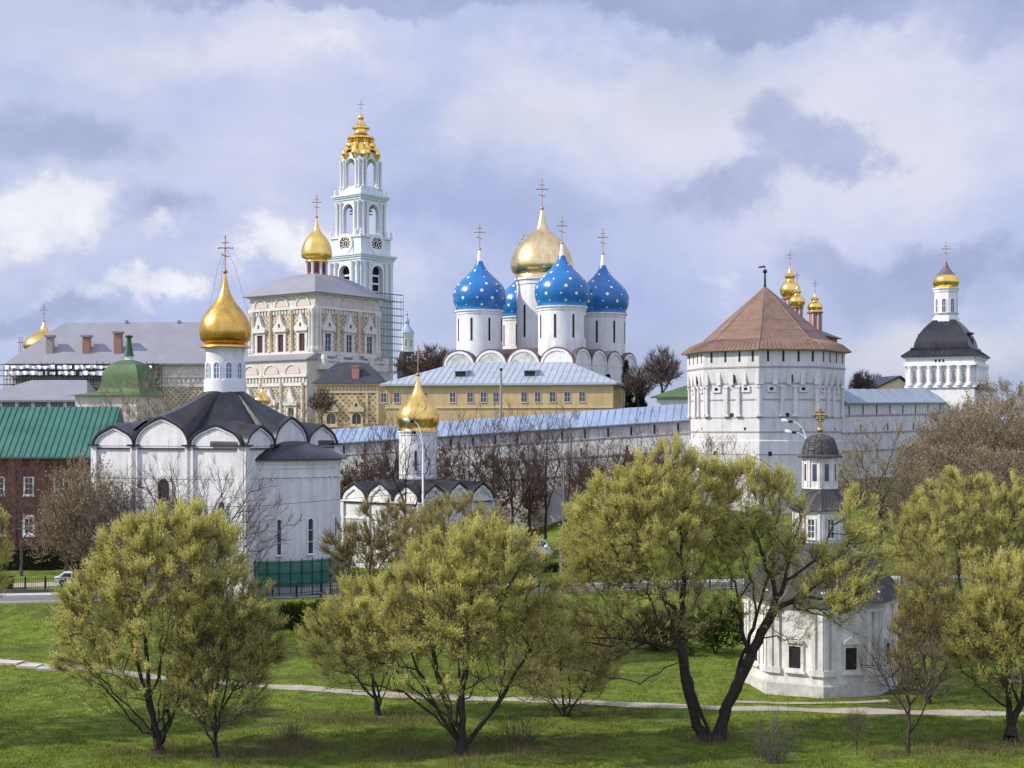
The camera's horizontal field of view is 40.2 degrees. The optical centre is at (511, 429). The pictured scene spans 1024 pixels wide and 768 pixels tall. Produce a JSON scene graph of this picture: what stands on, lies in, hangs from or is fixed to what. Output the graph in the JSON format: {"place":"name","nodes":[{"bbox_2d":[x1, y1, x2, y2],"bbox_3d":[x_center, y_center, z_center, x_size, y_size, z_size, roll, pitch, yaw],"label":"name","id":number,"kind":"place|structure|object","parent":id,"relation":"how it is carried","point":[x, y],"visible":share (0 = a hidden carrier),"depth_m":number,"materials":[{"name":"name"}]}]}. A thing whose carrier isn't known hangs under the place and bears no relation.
{"place":"outdoors","nodes":[
{"label":"outdoors","id":0,"kind":"place"},
{"bbox_2d":[0,579,1021,600],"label":"road","id":1,"kind":"structure","parent":0,"point":[30,598],"depth_m":150.51,"materials":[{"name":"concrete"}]},
{"bbox_2d":[0,450,1023,767],"bbox_3d":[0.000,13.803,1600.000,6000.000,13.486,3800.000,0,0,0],"label":"ground","id":2,"kind":"structure","parent":0,"point":[18,624],"depth_m":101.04,"materials":[{"name":"green plant"}]},
{"bbox_2d":[0,506,20,646],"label":"willow tree","id":3,"kind":"object","parent":2,"relation":"on","point":[5,554],"visible":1,"depth_m":98.68,"materials":[{"name":"green plant"}]},
{"bbox_2d":[0,451,39,528],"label":"bare tree","id":4,"kind":"object","parent":2,"relation":"on","point":[13,490],"visible":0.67,"depth_m":178.53,"materials":[{"name":"brown plant"}]},
{"bbox_2d":[4,307,49,387],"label":"domed church","id":5,"kind":"structure","parent":2,"relation":"on","point":[33,338],"depth_m":425.62,"materials":[{"name":"gold metal"}]},
{"bbox_2d":[0,447,71,575],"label":"bare tree","id":6,"kind":"object","parent":2,"relation":"on","point":[20,531],"visible":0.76,"depth_m":175.83,"materials":[{"name":"brown plant"}]},
{"bbox_2d":[0,545,88,570],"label":"hedge","id":7,"kind":"object","parent":2,"relation":"on","point":[53,563],"visible":0.55,"depth_m":183.55,"materials":[{"name":"green plant"}]},
{"bbox_2d":[0,380,95,406],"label":"outbuilding","id":8,"kind":"structure","parent":2,"relation":"on","point":[43,393],"depth_m":296.20,"materials":[{"name":"grey metal"}]},
{"bbox_2d":[25,446,90,570],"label":"bare tree","id":9,"kind":"object","parent":2,"relation":"on","point":[66,566],"visible":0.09,"depth_m":179.82,"materials":[{"name":"brown plant"}]},
{"bbox_2d":[0,406,124,547],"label":"brick house","id":10,"kind":"structure","parent":2,"relation":"on","point":[50,433],"depth_m":190.94,"materials":[{"name":"green metal"}]},
{"bbox_2d":[18,476,106,601],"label":"bare tree","id":11,"kind":"object","parent":2,"relation":"on","point":[71,515],"visible":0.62,"depth_m":144.38,"materials":[{"name":"brown plant"}]},
{"bbox_2d":[0,362,161,391],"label":"scaffold","id":12,"kind":"object","parent":2,"relation":"on","point":[31,372],"visible":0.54,"depth_m":348.63,"materials":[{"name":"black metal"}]},
{"bbox_2d":[35,446,141,588],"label":"bare tree","id":13,"kind":"object","parent":2,"relation":"on","point":[100,487],"visible":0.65,"depth_m":146.29,"materials":[{"name":"brown plant"}]},
{"bbox_2d":[66,503,130,605],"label":"bare tree","id":14,"kind":"object","parent":2,"relation":"on","point":[90,544],"visible":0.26,"depth_m":142.92,"materials":[{"name":"brown plant"}]},
{"bbox_2d":[68,335,168,421],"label":"green domed chapel","id":15,"kind":"structure","parent":2,"relation":"on","point":[129,368],"depth_m":258.44,"materials":[{"name":"paint"}]},
{"bbox_2d":[58,449,190,642],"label":"bare tree","id":16,"kind":"object","parent":2,"relation":"on","point":[110,509],"visible":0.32,"depth_m":130.25,"materials":[{"name":"brown plant"}]},
{"bbox_2d":[5,320,248,412],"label":"refectory hall","id":17,"kind":"structure","parent":2,"relation":"on","point":[173,349],"depth_m":352.51,"materials":[{"name":"paint"}]},
{"bbox_2d":[88,364,200,422],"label":"bare tree","id":18,"kind":"object","parent":2,"relation":"on","point":[127,381],"visible":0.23,"depth_m":211.62,"materials":[{"name":"brown plant"}]},
{"bbox_2d":[42,490,269,754],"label":"willow tree","id":19,"kind":"object","parent":2,"relation":"on","point":[143,533],"visible":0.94,"depth_m":86.89,"materials":[{"name":"green plant"}]},
{"bbox_2d":[122,371,203,420],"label":"bare tree","id":20,"kind":"object","parent":2,"relation":"on","point":[166,396],"visible":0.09,"depth_m":221.42,"materials":[{"name":"brown plant"}]},
{"bbox_2d":[83,439,259,652],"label":"bare tree","id":21,"kind":"object","parent":2,"relation":"on","point":[155,502],"visible":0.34,"depth_m":127.20,"materials":[{"name":"brown plant"}]},
{"bbox_2d":[87,235,346,599],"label":"church","id":22,"kind":"structure","parent":2,"relation":"on","point":[227,418],"depth_m":150.03,"materials":[{"name":"paint"}]},
{"bbox_2d":[155,475,172,520],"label":"window","id":23,"kind":"structure","parent":22,"relation":"in","point":[168,484],"depth_m":149.21,"materials":[{"name":"beige paint"}]},
{"bbox_2d":[307,517,314,555],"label":"window","id":24,"kind":"structure","parent":22,"relation":"in","point":[310,521],"depth_m":149.86,"materials":[{"name":"black glass"}]},
{"bbox_2d":[154,567,293,758],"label":"willow tree","id":25,"kind":"object","parent":2,"relation":"on","point":[221,624],"visible":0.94,"depth_m":86.37,"materials":[{"name":"green plant"}]},
{"bbox_2d":[163,447,311,648],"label":"bare tree","id":26,"kind":"object","parent":2,"relation":"on","point":[250,527],"visible":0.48,"depth_m":129.59,"materials":[{"name":"brown plant"}]},
{"bbox_2d":[263,716,320,741],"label":"shrub","id":27,"kind":"object","parent":2,"relation":"on","point":[285,733],"visible":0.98,"depth_m":91.96,"materials":[{"name":"brown plant"}]},
{"bbox_2d":[275,598,318,629],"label":"bush","id":28,"kind":"object","parent":2,"relation":"on","point":[294,610],"visible":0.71,"depth_m":136.92,"materials":[{"name":"green plant"}]},
{"bbox_2d":[253,556,348,596],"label":"net fence","id":29,"kind":"object","parent":2,"relation":"on","point":[301,572],"visible":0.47,"depth_m":148.01,"materials":[{"name":"green"}]},
{"bbox_2d":[260,386,341,428],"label":"bare tree","id":30,"kind":"object","parent":2,"relation":"on","point":[304,414],"visible":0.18,"depth_m":224.15,"materials":[{"name":"brown plant"}]},
{"bbox_2d":[241,194,388,422],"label":"refectory church","id":31,"kind":"structure","parent":2,"relation":"on","point":[316,321],"depth_m":340.82,"materials":[{"name":"paint"}]},
{"bbox_2d":[252,314,266,352],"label":"window","id":32,"kind":"structure","parent":31,"relation":"in","point":[260,331],"depth_m":344.89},
{"bbox_2d":[272,313,287,351],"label":"window","id":33,"kind":"structure","parent":31,"relation":"in","point":[280,329],"depth_m":340.37,"materials":[{"name":"paint"}]},
{"bbox_2d":[294,311,307,350],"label":"window","id":34,"kind":"structure","parent":31,"relation":"in","point":[301,327],"depth_m":336.16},
{"bbox_2d":[322,312,335,356],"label":"window","id":35,"kind":"structure","parent":31,"relation":"in","point":[328,327],"depth_m":336.98,"materials":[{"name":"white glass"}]},
{"bbox_2d":[342,314,356,357],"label":"window","id":36,"kind":"structure","parent":31,"relation":"in","point":[349,329],"depth_m":342.62,"materials":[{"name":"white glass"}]},
{"bbox_2d":[362,316,376,358],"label":"window","id":37,"kind":"structure","parent":31,"relation":"in","point":[369,331],"depth_m":348.53,"materials":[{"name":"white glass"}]},
{"bbox_2d":[305,385,336,423],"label":"bare tree","id":38,"kind":"object","parent":2,"relation":"on","point":[317,404],"visible":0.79,"depth_m":299.04,"materials":[{"name":"brown plant"}]},
{"bbox_2d":[312,362,386,428],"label":"annex","id":39,"kind":"object","parent":2,"relation":"on","point":[357,389],"visible":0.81,"depth_m":313.00,"materials":[{"name":"paint"}]},
{"bbox_2d":[348,398,364,426],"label":"window","id":40,"kind":"structure","parent":39,"relation":"in","point":[356,408],"depth_m":312.27,"materials":[{"name":"beige paint"}]},
{"bbox_2d":[327,102,396,381],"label":"bell tower","id":41,"kind":"structure","parent":2,"relation":"on","point":[361,255],"depth_m":397.05,"materials":[{"name":"white paint"}]},
{"bbox_2d":[375,292,403,374],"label":"scaffold","id":42,"kind":"object","parent":41,"relation":"attached to","point":[390,329],"visible":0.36,"depth_m":397.36,"materials":[{"name":"metal"}]},
{"bbox_2d":[293,573,432,715],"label":"willow tree","id":43,"kind":"object","parent":2,"relation":"on","point":[304,633],"visible":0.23,"depth_m":99.94,"materials":[{"name":"green plant"}]},
{"bbox_2d":[339,419,390,493],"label":"bare tree","id":44,"kind":"object","parent":2,"relation":"on","point":[349,474],"visible":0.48,"depth_m":198.97,"materials":[{"name":"brown plant"}]},
{"bbox_2d":[315,492,420,594],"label":"willow tree","id":45,"kind":"object","parent":2,"relation":"on","point":[347,549],"visible":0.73,"depth_m":133.41,"materials":[{"name":"green plant"}]},
{"bbox_2d":[349,410,398,481],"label":"bare tree","id":46,"kind":"object","parent":2,"relation":"on","point":[385,473],"visible":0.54,"depth_m":196.03,"materials":[{"name":"brown plant"}]},
{"bbox_2d":[355,390,451,559],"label":"bare tree","id":47,"kind":"object","parent":2,"relation":"on","point":[405,479],"visible":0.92,"depth_m":159.79,"materials":[{"name":"brown plant"}]},
{"bbox_2d":[397,313,413,378],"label":"spired tower","id":48,"kind":"structure","parent":2,"relation":"on","point":[408,340],"depth_m":468.12,"materials":[{"name":"paint"}]},
{"bbox_2d":[392,351,420,377],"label":"bare tree","id":49,"kind":"object","parent":2,"relation":"on","point":[406,369],"visible":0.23,"depth_m":342.09,"materials":[{"name":"brown plant"}]},
{"bbox_2d":[340,345,496,568],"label":"church","id":50,"kind":"structure","parent":2,"relation":"on","point":[355,490],"depth_m":179.62,"materials":[{"name":"paint"}]},
{"bbox_2d":[406,342,449,373],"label":"bare tree","id":51,"kind":"object","parent":2,"relation":"on","point":[430,361],"visible":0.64,"depth_m":327.67,"materials":[{"name":"brown plant"}]},
{"bbox_2d":[301,503,585,755],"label":"willow tree","id":52,"kind":"object","parent":2,"relation":"on","point":[470,576],"visible":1,"depth_m":86.93,"materials":[{"name":"green plant"}]},
{"bbox_2d":[385,488,518,660],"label":"willow tree","id":53,"kind":"object","parent":2,"relation":"on","point":[449,502],"visible":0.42,"depth_m":123.55,"materials":[{"name":"green plant"}]},
{"bbox_2d":[437,413,469,480],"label":"bare tree","id":54,"kind":"object","parent":2,"relation":"on","point":[446,466],"visible":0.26,"depth_m":189.89,"materials":[{"name":"brown plant"}]},
{"bbox_2d":[437,403,509,497],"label":"bare tree","id":55,"kind":"object","parent":2,"relation":"on","point":[448,464],"visible":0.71,"depth_m":187.71,"materials":[{"name":"brown plant"}]},
{"bbox_2d":[447,395,538,498],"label":"bare tree","id":56,"kind":"object","parent":2,"relation":"on","point":[497,454],"visible":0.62,"depth_m":191.41,"materials":[{"name":"brown plant"}]},
{"bbox_2d":[466,444,519,522],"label":"bare tree","id":57,"kind":"object","parent":2,"relation":"on","point":[496,488],"visible":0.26,"depth_m":206.62,"materials":[{"name":"brown plant"}]},
{"bbox_2d":[0,582,994,603],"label":"kerb","id":58,"kind":"structure","parent":2,"relation":"on","point":[310,596],"depth_m":146.95,"materials":[{"name":"concrete"}]},
{"bbox_2d":[380,362,625,425],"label":"ochre house","id":59,"kind":"structure","parent":2,"relation":"on","point":[448,390],"depth_m":275.18,"materials":[{"name":"paint"}]},
{"bbox_2d":[464,395,551,539],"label":"bare tree","id":60,"kind":"object","parent":2,"relation":"on","point":[510,496],"visible":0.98,"depth_m":181.97,"materials":[{"name":"brown plant"}]},
{"bbox_2d":[331,404,690,530],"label":"fortress wall","id":61,"kind":"structure","parent":2,"relation":"on","point":[677,413],"depth_m":208.90,"materials":[{"name":"paint"}]},
{"bbox_2d":[0,653,1022,767],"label":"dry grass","id":62,"kind":"structure","parent":2,"relation":"on","point":[406,711],"depth_m":96.33,"materials":[{"name":"plant"}]},
{"bbox_2d":[0,659,1023,715],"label":"footpath","id":63,"kind":"structure","parent":2,"relation":"on","point":[949,712],"depth_m":103.51,"materials":[{"name":"concrete"}]},
{"bbox_2d":[488,706,556,745],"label":"shrub","id":64,"kind":"object","parent":2,"relation":"on","point":[523,730],"visible":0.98,"depth_m":90.88,"materials":[{"name":"brown plant"}]},
{"bbox_2d":[498,411,557,537],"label":"bare tree","id":65,"kind":"object","parent":2,"relation":"on","point":[527,503],"visible":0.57,"depth_m":189.59,"materials":[{"name":"brown plant"}]},
{"bbox_2d":[507,453,554,533],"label":"bare tree","id":66,"kind":"object","parent":2,"relation":"on","point":[533,506],"visible":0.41,"depth_m":205.28,"materials":[{"name":"brown plant"}]},
{"bbox_2d":[442,179,637,403],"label":"cathedral","id":67,"kind":"structure","parent":2,"relation":"on","point":[549,304],"depth_m":302.80,"materials":[{"name":"paint"}]},
{"bbox_2d":[511,402,576,539],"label":"bare tree","id":68,"kind":"object","parent":2,"relation":"on","point":[545,496],"visible":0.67,"depth_m":185.87,"materials":[{"name":"brown plant"}]},
{"bbox_2d":[68,704,1023,767],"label":"underbrush","id":69,"kind":"object","parent":2,"relation":"on","point":[504,744],"visible":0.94,"depth_m":89.05,"materials":[{"name":"plant"}]},
{"bbox_2d":[507,597,625,716],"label":"willow tree","id":70,"kind":"object","parent":2,"relation":"on","point":[589,678],"visible":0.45,"depth_m":99.70,"materials":[{"name":"green plant"}]},
{"bbox_2d":[535,397,600,557],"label":"bare tree","id":71,"kind":"object","parent":2,"relation":"on","point":[568,464],"visible":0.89,"depth_m":177.61,"materials":[{"name":"brown plant"}]},
{"bbox_2d":[574,423,622,512],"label":"bare tree","id":72,"kind":"object","parent":2,"relation":"on","point":[600,466],"visible":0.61,"depth_m":189.74,"materials":[{"name":"brown plant"}]},
{"bbox_2d":[620,363,656,406],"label":"bare tree","id":73,"kind":"object","parent":2,"relation":"on","point":[633,385],"visible":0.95,"depth_m":274.11,"materials":[{"name":"brown plant"}]},
{"bbox_2d":[601,411,680,542],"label":"bare tree","id":74,"kind":"object","parent":2,"relation":"on","point":[623,450],"visible":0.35,"depth_m":180.40,"materials":[{"name":"brown plant"}]},
{"bbox_2d":[537,430,751,741],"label":"willow tree","id":75,"kind":"object","parent":2,"relation":"on","point":[629,495],"visible":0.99,"depth_m":91.00,"materials":[{"name":"green plant"}]},
{"bbox_2d":[624,608,695,651],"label":"bush","id":76,"kind":"object","parent":2,"relation":"on","point":[656,634],"visible":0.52,"depth_m":128.90,"materials":[{"name":"green plant"}]},
{"bbox_2d":[640,345,684,392],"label":"bare tree","id":77,"kind":"object","parent":2,"relation":"on","point":[663,374],"visible":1,"depth_m":266.55,"materials":[{"name":"brown plant"}]},
{"bbox_2d":[651,385,690,405],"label":"green roofed house","id":78,"kind":"structure","parent":2,"relation":"on","point":[679,395],"depth_m":242.10,"materials":[{"name":"green metal"}]},
{"bbox_2d":[656,430,731,575],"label":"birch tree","id":79,"kind":"object","parent":2,"relation":"on","point":[670,450],"visible":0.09,"depth_m":159.83,"materials":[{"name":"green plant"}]},
{"bbox_2d":[676,595,743,655],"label":"bush","id":80,"kind":"object","parent":2,"relation":"on","point":[713,641],"visible":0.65,"depth_m":127.12,"materials":[{"name":"green plant"}]},
{"bbox_2d":[676,425,762,552],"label":"bare tree","id":81,"kind":"object","parent":2,"relation":"on","point":[737,479],"visible":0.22,"depth_m":171.85,"materials":[{"name":"brown plant"}]},
{"bbox_2d":[681,266,851,513],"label":"fortress tower","id":82,"kind":"structure","parent":2,"relation":"on","point":[763,362],"depth_m":191.69,"materials":[{"name":"paint"}]},
{"bbox_2d":[732,703,811,764],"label":"shrub","id":83,"kind":"object","parent":2,"relation":"on","point":[773,757],"visible":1,"depth_m":86.26,"materials":[{"name":"grey plant"}]},
{"bbox_2d":[699,451,895,741],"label":"willow tree","id":84,"kind":"object","parent":2,"relation":"on","point":[854,584],"visible":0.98,"depth_m":91.64,"materials":[{"name":"green plant"}]},
{"bbox_2d":[780,253,841,341],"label":"church domes","id":85,"kind":"structure","parent":2,"relation":"on","point":[792,298],"depth_m":263.03,"materials":[{"name":"gold paint"}]},
{"bbox_2d":[738,407,899,698],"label":"well chapel","id":86,"kind":"structure","parent":2,"relation":"on","point":[831,670],"depth_m":107.82,"materials":[{"name":"paint"}]},
{"bbox_2d":[784,635,805,673],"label":"window","id":87,"kind":"structure","parent":86,"relation":"in","point":[793,666],"depth_m":107.36,"materials":[{"name":"paint"}]},
{"bbox_2d":[841,636,861,675],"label":"window","id":88,"kind":"structure","parent":86,"relation":"in","point":[848,668],"depth_m":106.63,"materials":[{"name":"paint"}]},
{"bbox_2d":[847,369,877,388],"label":"bare tree","id":89,"kind":"object","parent":2,"relation":"on","point":[863,382],"visible":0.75,"depth_m":261.18,"materials":[{"name":"brown plant"}]},
{"bbox_2d":[852,375,904,388],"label":"gabled house","id":90,"kind":"structure","parent":2,"relation":"on","point":[892,382],"depth_m":262.46,"materials":[{"name":"beige paint"}]},
{"bbox_2d":[838,409,940,561],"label":"bare tree","id":91,"kind":"object","parent":2,"relation":"on","point":[866,473],"visible":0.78,"depth_m":157.45,"materials":[{"name":"brown plant"}]},
{"bbox_2d":[841,389,946,481],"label":"fortress wall","id":92,"kind":"structure","parent":2,"relation":"on","point":[865,406],"depth_m":213.54,"materials":[{"name":"paint"}]},
{"bbox_2d":[848,613,960,752],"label":"bare tree","id":93,"kind":"object","parent":2,"relation":"on","point":[909,729],"visible":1,"depth_m":88.52,"materials":[{"name":"brown plant"}]},
{"bbox_2d":[861,469,965,572],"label":"bare tree","id":94,"kind":"object","parent":2,"relation":"on","point":[908,481],"visible":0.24,"depth_m":159.14,"materials":[{"name":"brown plant"}]},
{"bbox_2d":[898,592,944,646],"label":"bush","id":95,"kind":"object","parent":2,"relation":"on","point":[916,616],"visible":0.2,"depth_m":130.85,"materials":[{"name":"green plant"}]},
{"bbox_2d":[881,555,979,703],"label":"willow tree","id":96,"kind":"object","parent":2,"relation":"on","point":[944,596],"visible":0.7,"depth_m":103.83,"materials":[{"name":"green plant"}]},
{"bbox_2d":[888,426,984,537],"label":"bare tree","id":97,"kind":"object","parent":2,"relation":"on","point":[936,442],"visible":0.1,"depth_m":176.97,"materials":[{"name":"brown plant"}]},
{"bbox_2d":[885,398,1003,540],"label":"bare tree","id":98,"kind":"object","parent":2,"relation":"on","point":[915,448],"visible":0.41,"depth_m":174.33,"materials":[{"name":"brown plant"}]},
{"bbox_2d":[901,242,995,434],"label":"gate tower","id":99,"kind":"structure","parent":2,"relation":"on","point":[945,358],"depth_m":226.13,"materials":[{"name":"white paint"}]},
{"bbox_2d":[877,463,1023,619],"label":"willow tree","id":100,"kind":"object","parent":2,"relation":"on","point":[964,528],"visible":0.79,"depth_m":130.94,"materials":[{"name":"green plant"}]},
{"bbox_2d":[887,438,1023,559],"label":"bare tree","id":101,"kind":"object","parent":2,"relation":"on","point":[943,451],"visible":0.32,"depth_m":162.23,"materials":[{"name":"brown plant"}]},
{"bbox_2d":[917,396,1023,526],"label":"bare tree","id":102,"kind":"object","parent":2,"relation":"on","point":[986,412],"visible":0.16,"depth_m":181.88,"materials":[{"name":"brown plant"}]},
{"bbox_2d":[937,542,1023,741],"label":"willow tree","id":103,"kind":"object","parent":2,"relation":"on","point":[985,609],"visible":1,"depth_m":91.21,"materials":[{"name":"green plant"}]},
{"bbox_2d":[938,445,1023,559],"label":"bare tree","id":104,"kind":"object","parent":2,"relation":"on","point":[999,481],"visible":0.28,"depth_m":159.36,"materials":[{"name":"brown plant"}]},
{"bbox_2d":[947,388,1023,487],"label":"bare tree","id":105,"kind":"object","parent":2,"relation":"on","point":[1011,417],"visible":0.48,"depth_m":171.12,"materials":[{"name":"brown plant"}]},
{"bbox_2d":[951,373,1023,508],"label":"bare tree","id":106,"kind":"object","parent":2,"relation":"on","point":[1005,387],"visible":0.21,"depth_m":189.71,"materials":[{"name":"brown plant"}]},
{"bbox_2d":[0,0,1023,422],"label":"sky","id":107,"kind":"structure","parent":0,"point":[711,143],"materials":[{"name":"blue"}]},
{"bbox_2d":[736,699,890,703],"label":"dirt path","id":108,"kind":"structure","parent":0,"point":[867,701],"depth_m":104.67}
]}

